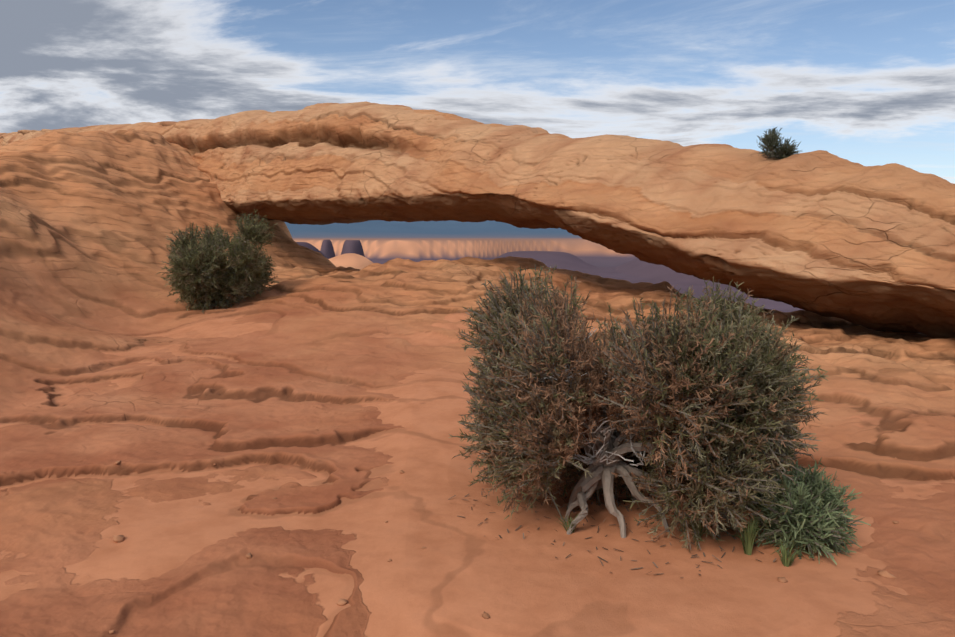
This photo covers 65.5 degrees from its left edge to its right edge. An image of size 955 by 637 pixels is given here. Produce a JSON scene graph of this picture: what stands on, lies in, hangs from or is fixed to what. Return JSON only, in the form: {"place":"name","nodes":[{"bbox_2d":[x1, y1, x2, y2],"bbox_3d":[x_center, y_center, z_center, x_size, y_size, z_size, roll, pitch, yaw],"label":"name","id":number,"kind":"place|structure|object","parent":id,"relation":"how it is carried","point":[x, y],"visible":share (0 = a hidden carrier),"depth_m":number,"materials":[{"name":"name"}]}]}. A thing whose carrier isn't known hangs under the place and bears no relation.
{"place":"outdoors","nodes":[
{"label":"outdoors","id":0,"kind":"place"},
{"bbox_2d":[0,128,954,636],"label":"rocky ground","id":1,"kind":"structure","parent":0,"point":[320,398],"depth_m":5.49,"materials":[{"name":"orange stone"}]},
{"bbox_2d":[157,209,279,313],"bbox_3d":[-4.625,-0.988,13.273,2.049,1.843,2.175,0,6,1],"label":"shrub","id":2,"kind":"object","parent":1,"relation":"on","point":[203,274],"visible":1,"depth_m":12.89,"materials":[{"name":"green plant"}]},
{"bbox_2d":[0,101,954,338],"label":"rock arch","id":3,"kind":"structure","parent":1,"relation":"on","point":[823,233],"depth_m":12.04,"materials":[{"name":"stone"}]},
{"bbox_2d":[757,126,801,158],"bbox_3d":[4.687,-2.547,11.544,0.677,0.882,0.849,2,7,20],"label":"bush","id":4,"kind":"object","parent":3,"relation":"on","point":[772,143],"visible":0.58,"depth_m":11.35,"materials":[{"name":"green plant"}]},
{"bbox_2d":[109,457,898,633],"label":"pebbles","id":5,"kind":"object","parent":1,"relation":"on","point":[340,602],"visible":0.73,"depth_m":3.59,"materials":[{"name":"orange stone"}]},
{"bbox_2d":[557,513,581,532],"bbox_3d":[0.515,1.133,4.121,0.133,0.110,0.143,-3,7,-24],"label":"grass tuft","id":6,"kind":"object","parent":1,"relation":"on","point":[569,522],"visible":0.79,"depth_m":4.11,"materials":[{"name":"green plant"}]},
{"bbox_2d":[448,479,777,577],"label":"twig litter","id":7,"kind":"object","parent":1,"relation":"on","point":[618,526],"visible":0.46,"depth_m":4.12,"materials":[{"name":"wood"}]},
{"bbox_2d":[449,264,827,550],"bbox_3d":[0.864,0.496,4.468,2.072,1.581,2.187,0,6,1],"label":"large shrub","id":8,"kind":"object","parent":1,"relation":"on","point":[669,410],"visible":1,"depth_m":3.90,"materials":[{"name":"green plant"}]},
{"bbox_2d":[687,515,713,537],"bbox_3d":[1.208,1.123,4.062,0.162,0.142,0.155,3,7,26],"label":"grass tuft","id":9,"kind":"object","parent":1,"relation":"on","point":[701,532],"visible":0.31,"depth_m":4.04,"materials":[{"name":"plant"}]},
{"bbox_2d":[736,517,758,554],"bbox_3d":[1.389,1.119,3.825,0.158,0.191,0.180,0,6,1],"label":"grass tuft","id":10,"kind":"object","parent":1,"relation":"on","point":[748,533],"visible":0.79,"depth_m":3.81,"materials":[{"name":"green plant"}]},
{"bbox_2d":[775,540,803,566],"bbox_3d":[1.543,1.169,3.678,0.142,0.114,0.133,0,6,1],"label":"grass tuft","id":11,"kind":"object","parent":1,"relation":"on","point":[785,561],"visible":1,"depth_m":3.69,"materials":[{"name":"green plant"}]},
{"bbox_2d":[739,457,870,564],"bbox_3d":[1.718,1.038,3.966,0.663,0.552,0.716,0,6,1],"label":"small green shrub","id":12,"kind":"object","parent":1,"relation":"on","point":[813,520],"visible":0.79,"depth_m":3.84,"materials":[{"name":"green plant"}]},
{"bbox_2d":[0,0,954,183],"label":"sky","id":13,"kind":"structure","parent":0,"point":[864,82],"materials":[{"name":"blue"}]},
{"bbox_2d":[285,220,802,311],"bbox_3d":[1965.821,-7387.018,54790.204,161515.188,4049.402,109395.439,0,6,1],"label":"canyon ground","id":14,"kind":"structure","parent":0,"point":[360,245],"depth_m":10273.54,"materials":[{"name":"stone"}]}
]}

